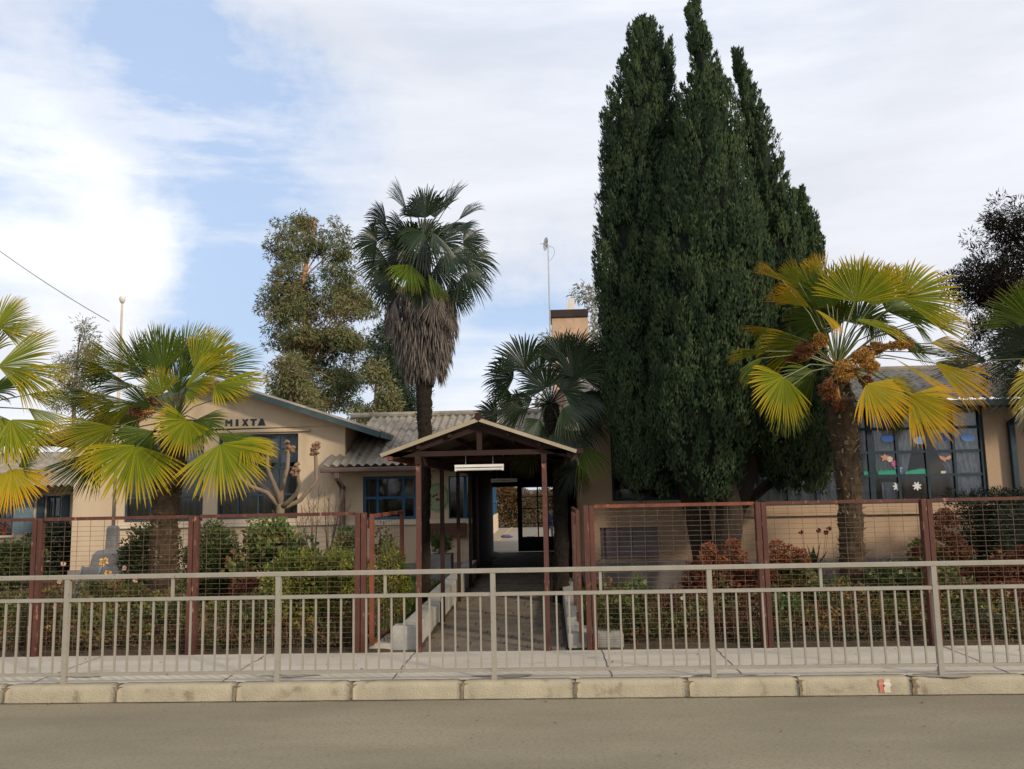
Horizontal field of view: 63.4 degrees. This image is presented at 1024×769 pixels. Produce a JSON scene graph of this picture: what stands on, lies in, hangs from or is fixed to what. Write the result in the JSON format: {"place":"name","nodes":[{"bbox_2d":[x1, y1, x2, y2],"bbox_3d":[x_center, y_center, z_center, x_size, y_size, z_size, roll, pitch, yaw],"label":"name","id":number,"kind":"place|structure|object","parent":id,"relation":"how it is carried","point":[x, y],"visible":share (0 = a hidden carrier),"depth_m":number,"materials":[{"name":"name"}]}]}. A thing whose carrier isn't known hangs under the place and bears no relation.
{"place":"outdoors","nodes":[
{"label":"outdoors","id":0,"kind":"place"},
{"bbox_2d":[0,251,108,320],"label":"overhead wire","id":1,"kind":"object","parent":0,"point":[53,287],"visible":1,"depth_m":20.99,"materials":[{"name":"black metal"}]},
{"bbox_2d":[410,551,566,651],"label":"path","id":2,"kind":"structure","parent":0,"point":[520,582],"depth_m":11.79,"materials":[{"name":"grey concrete"}]},
{"bbox_2d":[379,413,582,652],"bbox_3d":[-0.168,2.128,13.173,2.337,2.647,7.970,-1,-7,2],"label":"entrance canopy","id":3,"kind":"object","parent":2,"relation":"on","point":[477,439],"visible":0.86,"depth_m":9.49,"materials":[{"name":"wood"}]},
{"bbox_2d":[455,455,503,470],"bbox_3d":[-0.377,0.907,9.537,0.561,0.173,0.100,-1,-7,2],"label":"strip light","id":4,"kind":"object","parent":3,"relation":"hanging from","point":[482,467],"visible":0.94,"depth_m":9.49,"materials":[{"name":"white plastic"}]},
{"bbox_2d":[491,478,516,482],"bbox_3d":[-0.150,1.716,15.630,0.490,0.260,0.100,-1,-7,2],"label":"strip light","id":5,"kind":"object","parent":3,"relation":"hanging from","point":[507,480],"visible":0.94,"depth_m":15.58,"materials":[{"name":"white plastic"}]},
{"bbox_2d":[0,694,1023,768],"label":"road","id":6,"kind":"structure","parent":0,"point":[892,731],"depth_m":6.58,"materials":[{"name":"grey asphalt"}]},
{"bbox_2d":[0,645,1023,683],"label":"pavement","id":7,"kind":"structure","parent":0,"point":[667,657],"depth_m":8.52,"materials":[{"name":"concrete"}]},
{"bbox_2d":[0,549,1023,656],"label":"garden soil","id":8,"kind":"structure","parent":0,"point":[652,644],"depth_m":9.39,"materials":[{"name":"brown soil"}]},
{"bbox_2d":[0,631,26,649],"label":"lavender bush","id":9,"kind":"object","parent":8,"relation":"on","point":[11,638],"visible":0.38,"depth_m":9.79,"materials":[{"name":"green plant"}]},
{"bbox_2d":[0,582,28,632],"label":"rose bush","id":10,"kind":"object","parent":8,"relation":"on","point":[2,606],"visible":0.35,"depth_m":10.89,"materials":[{"name":"green plant"}]},
{"bbox_2d":[0,534,56,590],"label":"evergreen shrub","id":11,"kind":"object","parent":8,"relation":"on","point":[17,561],"visible":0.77,"depth_m":16.38,"materials":[{"name":"green plant"}]},
{"bbox_2d":[0,451,74,550],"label":"shuttered building","id":12,"kind":"structure","parent":8,"relation":"on","point":[51,503],"depth_m":22.35,"materials":[{"name":"beige paint"}]},
{"bbox_2d":[0,498,13,534],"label":"window","id":13,"kind":"structure","parent":12,"relation":"in","point":[9,515],"depth_m":22.52,"materials":[{"name":"blue glass"}]},
{"bbox_2d":[46,496,61,526],"bbox_3d":[-12.351,3.523,22.431,0.411,1.012,0.190,-1,-7,2],"label":"window","id":14,"kind":"structure","parent":12,"relation":"in","point":[56,507],"depth_m":22.40,"materials":[{"name":"glass"}]},
{"bbox_2d":[0,293,75,518],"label":"fan palm","id":15,"kind":"object","parent":8,"relation":"on","point":[14,437],"visible":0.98,"depth_m":10.74,"materials":[{"name":"green plant"}]},
{"bbox_2d":[8,580,73,622],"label":"rose bush","id":16,"kind":"object","parent":8,"relation":"on","point":[57,583],"visible":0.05,"depth_m":11.06,"materials":[{"name":"green plant"}]},
{"bbox_2d":[22,521,71,574],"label":"evergreen shrub","id":17,"kind":"object","parent":8,"relation":"on","point":[57,530],"visible":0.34,"depth_m":18.19,"materials":[{"name":"green plant"}]},
{"bbox_2d":[43,590,108,645],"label":"rose bush","id":18,"kind":"object","parent":8,"relation":"on","point":[84,609],"visible":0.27,"depth_m":10.05,"materials":[{"name":"green plant"}]},
{"bbox_2d":[60,557,129,612],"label":"rose bush","id":19,"kind":"object","parent":8,"relation":"on","point":[93,587],"visible":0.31,"depth_m":11.08,"materials":[{"name":"green plant"}]},
{"bbox_2d":[72,566,121,603],"bbox_3d":[-6.728,3.282,13.362,0.713,0.680,0.350,-1,-7,2],"label":"plinth","id":20,"kind":"object","parent":8,"relation":"on","point":[85,570],"visible":0.21,"depth_m":13.50,"materials":[{"name":"stone"}]},
{"bbox_2d":[89,295,128,594],"bbox_3d":[-6.827,1.063,14.296,0.719,5.307,0.719,-1,-7,2],"label":"flagpole","id":21,"kind":"object","parent":8,"relation":"on","point":[110,546],"visible":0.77,"depth_m":14.03,"materials":[{"name":"metal"}]},
{"bbox_2d":[69,628,161,648],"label":"lavender bush","id":22,"kind":"object","parent":8,"relation":"on","point":[135,638],"visible":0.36,"depth_m":9.71,"materials":[{"name":"green plant"}]},
{"bbox_2d":[105,566,162,627],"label":"rose bush","id":23,"kind":"object","parent":8,"relation":"on","point":[140,587],"visible":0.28,"depth_m":10.46,"materials":[{"name":"green plant"}]},
{"bbox_2d":[112,519,186,605],"bbox_3d":[-5.470,2.731,12.540,0.942,1.553,1.074,-1,-7,2],"label":"evergreen shrub","id":24,"kind":"object","parent":8,"relation":"on","point":[138,559],"visible":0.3,"depth_m":12.29,"materials":[{"name":"green plant"}]},
{"bbox_2d":[37,320,279,606],"bbox_3d":[-4.796,1.163,11.116,3.528,4.410,1.786,-3,-8,18],"label":"fan palm","id":25,"kind":"object","parent":8,"relation":"on","point":[168,467],"visible":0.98,"depth_m":10.99,"materials":[{"name":"green plant"}]},
{"bbox_2d":[150,594,201,632],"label":"rose bush","id":26,"kind":"object","parent":8,"relation":"on","point":[184,606],"visible":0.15,"depth_m":10.17,"materials":[{"name":"green plant"}]},
{"bbox_2d":[0,512,366,656],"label":"fence","id":27,"kind":"object","parent":8,"relation":"on","point":[36,561],"visible":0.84,"depth_m":9.47,"materials":[{"name":"metal"}]},
{"bbox_2d":[368,510,403,645],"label":"gate","id":28,"kind":"structure","parent":27,"relation":"attached to","point":[373,640],"depth_m":9.76,"materials":[{"name":"orange metal"}]},
{"bbox_2d":[177,518,244,607],"bbox_3d":[-4.613,2.772,12.705,1.021,1.523,1.043,-1,-7,2],"label":"evergreen shrub","id":29,"kind":"object","parent":8,"relation":"on","point":[209,535],"visible":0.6,"depth_m":12.49,"materials":[{"name":"green plant"}]},
{"bbox_2d":[36,378,393,580],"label":"gabled wing","id":30,"kind":"structure","parent":8,"relation":"on","point":[299,427],"depth_m":17.71,"materials":[{"name":"beige paint"}]},
{"bbox_2d":[124,437,203,521],"bbox_3d":[-7.446,2.033,17.839,1.716,1.814,0.110,-1,-7,2],"label":"window","id":31,"kind":"structure","parent":30,"relation":"in","point":[194,507],"depth_m":17.80,"materials":[{"name":"blue glass"}]},
{"bbox_2d":[218,433,297,519],"bbox_3d":[-5.415,1.969,17.756,1.729,1.796,0.110,-1,-7,2],"label":"window","id":32,"kind":"structure","parent":30,"relation":"in","point":[255,502],"depth_m":17.74,"materials":[{"name":"blue glass"}]},
{"bbox_2d":[198,600,248,634],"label":"rose bush","id":33,"kind":"object","parent":8,"relation":"on","point":[210,608],"visible":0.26,"depth_m":10.29,"materials":[{"name":"green plant"}]},
{"bbox_2d":[226,565,265,619],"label":"rose bush","id":34,"kind":"object","parent":8,"relation":"on","point":[246,589],"visible":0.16,"depth_m":10.83,"materials":[{"name":"red plant"}]},
{"bbox_2d":[220,510,319,586],"bbox_3d":[-3.453,2.615,12.036,1.326,1.576,1.026,-1,-7,2],"label":"maple bush","id":35,"kind":"object","parent":8,"relation":"on","point":[261,534],"visible":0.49,"depth_m":11.90,"materials":[{"name":"green plant"}]},
{"bbox_2d":[234,440,320,523],"bbox_3d":[-3.833,2.214,13.279,1.389,2.651,0.638,-3,-7,14],"label":"pollarded tree","id":36,"kind":"object","parent":8,"relation":"on","point":[279,503],"visible":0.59,"depth_m":13.27,"materials":[{"name":"plant"}]},
{"bbox_2d":[255,627,351,647],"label":"lavender bush","id":37,"kind":"object","parent":8,"relation":"on","point":[297,634],"visible":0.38,"depth_m":9.60,"materials":[{"name":"green plant"}]},
{"bbox_2d":[295,481,324,548],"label":"bare shrub","id":38,"kind":"object","parent":8,"relation":"on","point":[312,522],"visible":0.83,"depth_m":12.59,"materials":[{"name":"brown plant"}]},
{"bbox_2d":[254,540,378,637],"bbox_3d":[-2.416,2.546,10.172,1.472,1.220,0.962,-1,-7,2],"label":"hedge","id":39,"kind":"object","parent":8,"relation":"on","point":[307,582],"visible":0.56,"depth_m":9.97,"materials":[{"name":"green plant"}]},
{"bbox_2d":[320,482,356,552],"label":"bare shrub","id":40,"kind":"object","parent":8,"relation":"on","point":[333,533],"visible":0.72,"depth_m":12.74,"materials":[{"name":"brown plant"}]},
{"bbox_2d":[334,523,354,557],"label":"rose bush","id":41,"kind":"object","parent":8,"relation":"on","point":[345,540],"visible":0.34,"depth_m":11.21,"materials":[{"name":"green plant"}]},
{"bbox_2d":[369,632,390,648],"bbox_3d":[-1.468,3.031,9.814,0.261,0.085,0.920,-1,-7,2],"label":"path apron","id":42,"kind":"object","parent":8,"relation":"on","point":[385,644],"visible":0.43,"depth_m":9.37,"materials":[{"name":"concrete"}]},
{"bbox_2d":[375,523,393,568],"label":"rose bush","id":43,"kind":"object","parent":8,"relation":"on","point":[388,529],"visible":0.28,"depth_m":11.89,"materials":[{"name":"green plant"}]},
{"bbox_2d":[367,537,415,620],"bbox_3d":[-1.633,2.629,10.989,0.712,1.235,0.754,-1,-7,2],"label":"hedge","id":44,"kind":"object","parent":8,"relation":"on","point":[406,583],"visible":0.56,"depth_m":10.88,"materials":[{"name":"green plant"}]},
{"bbox_2d":[351,176,500,602],"bbox_3d":[-1.329,0.004,12.900,2.406,7.010,1.802,-1,-7,2],"label":"fan palm","id":45,"kind":"object","parent":8,"relation":"on","point":[423,302],"visible":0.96,"depth_m":12.84,"materials":[{"name":"green plant"}]},
{"bbox_2d":[393,560,476,649],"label":"wall","id":46,"kind":"structure","parent":8,"relation":"on","point":[410,621],"depth_m":10.76,"materials":[{"name":"grey concrete"}]},
{"bbox_2d":[430,529,453,582],"bbox_3d":[-1.327,3.241,15.522,0.551,1.073,0.460,-1,-7,2],"label":"stone planter","id":47,"kind":"object","parent":8,"relation":"on","point":[449,560],"visible":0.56,"depth_m":15.40,"materials":[{"name":"grey stone"}]},
{"bbox_2d":[320,407,601,576],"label":"wing","id":48,"kind":"structure","parent":8,"relation":"on","point":[375,483],"depth_m":18.13,"materials":[{"name":"beige paint"}]},
{"bbox_2d":[363,475,415,519],"bbox_3d":[-2.578,2.404,17.600,1.133,0.910,0.200,-1,-7,2],"label":"window","id":49,"kind":"structure","parent":48,"relation":"in","point":[371,497],"depth_m":17.54,"materials":[{"name":"blue paint"}]},
{"bbox_2d":[430,523,465,538],"bbox_3d":[-1.355,3.055,17.263,0.793,0.326,0.043,-1,-7,2],"label":"notice board","id":50,"kind":"object","parent":48,"relation":"attached to","point":[449,528],"visible":0.52,"depth_m":17.25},
{"bbox_2d":[449,476,471,518],"bbox_3d":[-1.090,2.375,17.461,0.478,0.887,0.050,-1,-7,2],"label":"window","id":51,"kind":"structure","parent":48,"relation":"in","point":[465,477],"depth_m":17.44,"materials":[{"name":"blue paint"}]},
{"bbox_2d":[517,486,553,550],"bbox_3d":[0.713,3.822,23.609,1.101,1.827,0.122,-1,-7,2],"label":"door","id":52,"kind":"structure","parent":48,"relation":"in","point":[524,543],"depth_m":23.57,"materials":[{"name":"black paint"}]},
{"bbox_2d":[540,237,554,393],"bbox_3d":[0.844,-1.001,18.735,0.305,4.808,0.212,-6,-8,32],"label":"dish antenna","id":53,"kind":"object","parent":48,"relation":"on","point":[545,245],"visible":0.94,"depth_m":18.91,"materials":[{"name":"white metal"}]},
{"bbox_2d":[550,298,588,474],"bbox_3d":[1.354,0.045,19.102,0.862,4.205,0.880,-1,-7,2],"label":"chimney","id":54,"kind":"object","parent":48,"relation":"on","point":[571,317],"visible":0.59,"depth_m":18.87,"materials":[{"name":"beige concrete"}]},
{"bbox_2d":[367,572,605,638],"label":"edging plants","id":55,"kind":"object","parent":8,"relation":"on","point":[433,586],"visible":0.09,"depth_m":11.90,"materials":[{"name":"green plant"}]},
{"bbox_2d":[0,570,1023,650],"bbox_3d":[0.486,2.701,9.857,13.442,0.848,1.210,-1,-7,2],"label":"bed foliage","id":56,"kind":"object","parent":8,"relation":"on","point":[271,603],"visible":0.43,"depth_m":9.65,"materials":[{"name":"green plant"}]},
{"bbox_2d":[0,602,1023,652],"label":"undergrowth","id":57,"kind":"object","parent":8,"relation":"on","point":[260,631],"visible":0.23,"depth_m":9.54,"materials":[{"name":"green plant"}]},
{"bbox_2d":[470,327,611,603],"bbox_3d":[0.546,1.288,13.234,2.524,4.464,1.705,-1,-7,2],"label":"fan palm","id":58,"kind":"object","parent":8,"relation":"on","point":[583,357],"visible":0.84,"depth_m":13.11,"materials":[{"name":"green plant"}]},
{"bbox_2d":[562,578,623,648],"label":"wall","id":59,"kind":"structure","parent":8,"relation":"on","point":[575,643],"depth_m":9.36,"materials":[{"name":"grey concrete"}]},
{"bbox_2d":[597,602,654,640],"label":"evergreen shrub","id":60,"kind":"object","parent":8,"relation":"on","point":[614,608],"visible":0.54,"depth_m":9.53,"materials":[{"name":"green plant"}]},
{"bbox_2d":[608,571,657,629],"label":"leafy bush","id":61,"kind":"object","parent":8,"relation":"on","point":[642,584],"visible":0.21,"depth_m":10.26,"materials":[{"name":"green plant"}]},
{"bbox_2d":[591,12,712,564],"bbox_3d":[2.130,-1.371,13.106,1.761,9.530,1.749,-1,-7,2],"label":"cypress","id":62,"kind":"object","parent":8,"relation":"on","point":[630,145],"visible":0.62,"depth_m":12.73,"materials":[{"name":"green plant"}]},
{"bbox_2d":[641,585,702,632],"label":"weedy bush","id":63,"kind":"object","parent":8,"relation":"on","point":[666,603],"visible":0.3,"depth_m":9.98,"materials":[{"name":"green plant"}]},
{"bbox_2d":[643,0,780,558],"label":"cypress","id":64,"kind":"object","parent":8,"relation":"on","point":[709,297],"visible":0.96,"depth_m":11.77,"materials":[{"name":"green plant"}]},
{"bbox_2d":[677,538,758,616],"bbox_3d":[2.740,2.586,10.857,1.127,1.183,1.050,-1,-7,2],"label":"hydrangea","id":65,"kind":"object","parent":8,"relation":"on","point":[712,555],"visible":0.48,"depth_m":10.58,"materials":[{"name":"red plant"}]},
{"bbox_2d":[683,609,760,640],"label":"weedy bush","id":66,"kind":"object","parent":8,"relation":"on","point":[719,618],"visible":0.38,"depth_m":9.60,"materials":[{"name":"green plant"}]},
{"bbox_2d":[730,45,834,514],"bbox_3d":[4.005,-1.159,13.098,1.870,9.039,1.427,-1,-7,2],"label":"cypress","id":67,"kind":"object","parent":8,"relation":"on","point":[783,456],"visible":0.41,"depth_m":12.74,"materials":[{"name":"green plant"}]},
{"bbox_2d":[753,539,817,600],"bbox_3d":[3.546,2.562,10.787,0.892,1.140,0.988,-1,-7,2],"label":"hydrangea","id":68,"kind":"object","parent":8,"relation":"on","point":[782,580],"visible":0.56,"depth_m":10.47,"materials":[{"name":"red plant"}]},
{"bbox_2d":[747,183,834,507],"bbox_3d":[4.338,0.046,13.561,1.953,6.745,1.115,-4,-8,22],"label":"cypress","id":69,"kind":"object","parent":8,"relation":"on","point":[815,242],"visible":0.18,"depth_m":13.47,"materials":[{"name":"green plant"}]},
{"bbox_2d":[759,592,822,633],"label":"leafy bush","id":70,"kind":"object","parent":8,"relation":"on","point":[783,600],"visible":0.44,"depth_m":9.67,"materials":[{"name":"green plant"}]},
{"bbox_2d":[564,364,1023,589],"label":"classroom wing","id":71,"kind":"structure","parent":8,"relation":"on","point":[990,455],"depth_m":14.30,"materials":[{"name":"beige paint"}]},
{"bbox_2d":[610,426,679,500],"bbox_3d":[2.355,1.323,14.533,1.240,1.408,0.050,-1,-7,2],"label":"window","id":72,"kind":"structure","parent":71,"relation":"in","point":[676,497],"depth_m":14.44,"materials":[{"name":"black paint"}]},
{"bbox_2d":[756,408,987,505],"bbox_3d":[6.179,1.229,14.399,3.921,1.686,0.140,-1,-7,2],"label":"window","id":73,"kind":"structure","parent":71,"relation":"in","point":[966,467],"depth_m":14.36,"materials":[{"name":"blue glass"}]},
{"bbox_2d":[905,469,926,473],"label":"paper grass","id":74,"kind":"structure","parent":71,"relation":"on","point":[919,471],"depth_m":14.28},
{"bbox_2d":[758,625,835,641],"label":"lavender bush","id":75,"kind":"object","parent":8,"relation":"on","point":[784,634],"visible":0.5,"depth_m":9.32,"materials":[{"name":"green plant"}]},
{"bbox_2d":[583,496,1023,649],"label":"fence","id":76,"kind":"object","parent":8,"relation":"on","point":[926,531],"visible":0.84,"depth_m":9.18,"materials":[{"name":"metal"}]},
{"bbox_2d":[571,507,581,642],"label":"gate","id":77,"kind":"structure","parent":76,"relation":"attached to","point":[575,522],"depth_m":9.36,"materials":[{"name":"metal"}]},
{"bbox_2d":[798,526,831,578],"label":"tall flower","id":78,"kind":"object","parent":8,"relation":"on","point":[825,533],"visible":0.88,"depth_m":11.25,"materials":[{"name":"red plant"}]},
{"bbox_2d":[802,541,828,583],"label":"spiky plant","id":79,"kind":"object","parent":8,"relation":"on","point":[812,555],"visible":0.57,"depth_m":11.76,"materials":[{"name":"green plant"}]},
{"bbox_2d":[798,574,866,621],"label":"leafy bush","id":80,"kind":"object","parent":8,"relation":"on","point":[811,594],"visible":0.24,"depth_m":10.28,"materials":[{"name":"green plant"}]},
{"bbox_2d":[728,251,993,602],"bbox_3d":[4.698,0.621,11.105,3.578,5.118,1.721,-1,-7,2],"label":"fan palm","id":81,"kind":"object","parent":8,"relation":"on","point":[886,288],"visible":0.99,"depth_m":11.04,"materials":[{"name":"green plant"}]},
{"bbox_2d":[827,622,922,640],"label":"lavender bush","id":82,"kind":"object","parent":8,"relation":"on","point":[879,629],"visible":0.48,"depth_m":9.33,"materials":[{"name":"green plant"}]},
{"bbox_2d":[854,558,917,612],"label":"leafy bush","id":83,"kind":"object","parent":8,"relation":"on","point":[897,577],"visible":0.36,"depth_m":10.33,"materials":[{"name":"green plant"}]},
{"bbox_2d":[858,597,927,629],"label":"weedy bush","id":84,"kind":"object","parent":8,"relation":"on","point":[890,601],"visible":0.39,"depth_m":9.62,"materials":[{"name":"green plant"}]},
{"bbox_2d":[899,508,978,585],"bbox_3d":[5.710,2.372,11.024,1.130,1.486,1.014,-1,-7,2],"label":"hydrangea","id":85,"kind":"object","parent":8,"relation":"on","point":[916,552],"visible":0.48,"depth_m":10.68,"materials":[{"name":"red plant"}]},
{"bbox_2d":[905,566,983,611],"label":"leafy bush","id":86,"kind":"object","parent":8,"relation":"on","point":[949,571],"visible":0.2,"depth_m":10.07,"materials":[{"name":"green plant"}]},
{"bbox_2d":[929,277,1023,435],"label":"fan palm","id":87,"kind":"object","parent":8,"relation":"on","point":[1013,324],"visible":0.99,"depth_m":10.72,"materials":[{"name":"green plant"}]},
{"bbox_2d":[936,186,1023,398],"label":"bushy tree","id":88,"kind":"object","parent":8,"relation":"on","point":[986,282],"visible":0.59,"depth_m":13.84,"materials":[{"name":"green plant"}]},
{"bbox_2d":[941,603,1020,638],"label":"lavender bush","id":89,"kind":"object","parent":8,"relation":"on","point":[997,629],"visible":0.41,"depth_m":9.34,"materials":[{"name":"green plant"}]},
{"bbox_2d":[940,484,1023,559],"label":"clipped shrub","id":90,"kind":"object","parent":8,"relation":"on","point":[991,525],"visible":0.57,"depth_m":12.29,"materials":[{"name":"green plant"}]},
{"bbox_2d":[960,544,1023,590],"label":"hydrangea","id":91,"kind":"object","parent":8,"relation":"on","point":[982,575],"visible":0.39,"depth_m":10.38,"materials":[{"name":"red plant"}]},
{"bbox_2d":[964,577,1023,618],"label":"weedy bush","id":92,"kind":"object","parent":8,"relation":"on","point":[1010,591],"visible":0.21,"depth_m":9.76,"materials":[{"name":"green plant"}]},
{"bbox_2d":[0,0,1023,489],"label":"sky","id":93,"kind":"structure","parent":0,"point":[149,148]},
{"bbox_2d":[11,490,1023,684],"bbox_3d":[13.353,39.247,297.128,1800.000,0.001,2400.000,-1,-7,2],"label":"ground","id":94,"kind":"structure","parent":0,"point":[531,493],"depth_m":8.81,"materials":[{"name":"grey concrete"}]},
{"bbox_2d":[0,673,1023,703],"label":"kerb","id":95,"kind":"structure","parent":94,"relation":"on","point":[559,688],"depth_m":7.71,"materials":[{"name":"concrete"}]},
{"bbox_2d":[0,560,1023,683],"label":"pedestrian railing","id":96,"kind":"object","parent":95,"relation":"on","point":[278,597],"visible":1,"depth_m":7.86,"materials":[{"name":"metal"}]},
{"bbox_2d":[497,494,542,527],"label":"field beyond","id":97,"kind":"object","parent":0,"point":[512,519],"depth_m":43.89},
{"bbox_2d":[41,315,104,451],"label":"eucalyptus","id":98,"kind":"object","parent":97,"relation":"on","point":[77,383],"visible":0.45,"depth_m":41.29,"materials":[{"name":"green plant"}]},
{"bbox_2d":[251,206,384,413],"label":"eucalyptus","id":99,"kind":"object","parent":97,"relation":"on","point":[295,300],"visible":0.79,"depth_m":45.51,"materials":[{"name":"green plant"}]},
{"bbox_2d":[354,319,416,411],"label":"conifer","id":100,"kind":"object","parent":97,"relation":"on","point":[384,350],"visible":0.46,"depth_m":42.28,"materials":[{"name":"green plant"}]},
{"bbox_2d":[496,487,553,527],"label":"autumn hedge","id":101,"kind":"object","parent":97,"relation":"on","point":[510,493],"visible":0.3,"depth_m":39.32,"materials":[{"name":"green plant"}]},
{"bbox_2d":[532,279,602,408],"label":"eucalyptus","id":102,"kind":"object","parent":97,"relation":"on","point":[588,300],"visible":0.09,"depth_m":40.26,"materials":[{"name":"green plant"}]},
{"bbox_2d":[493,527,553,551],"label":"courtyard","id":103,"kind":"structure","parent":0,"point":[506,544],"depth_m":31.13,"materials":[{"name":"concrete"}]},
{"bbox_2d":[260,348,329,411],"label":"willow","id":104,"kind":"object","parent":103,"relation":"on","point":[291,382],"visible":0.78,"depth_m":34.51,"materials":[{"name":"green plant"}]},
{"bbox_2d":[343,356,406,424],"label":"round tree","id":105,"kind":"object","parent":103,"relation":"on","point":[383,400],"visible":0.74,"depth_m":33.35,"materials":[{"name":"green plant"}]},
{"bbox_2d":[493,487,498,533],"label":"blue framed annexe","id":106,"kind":"structure","parent":103,"relation":"on","point":[495,520],"depth_m":35.27,"materials":[{"name":"beige paint"}]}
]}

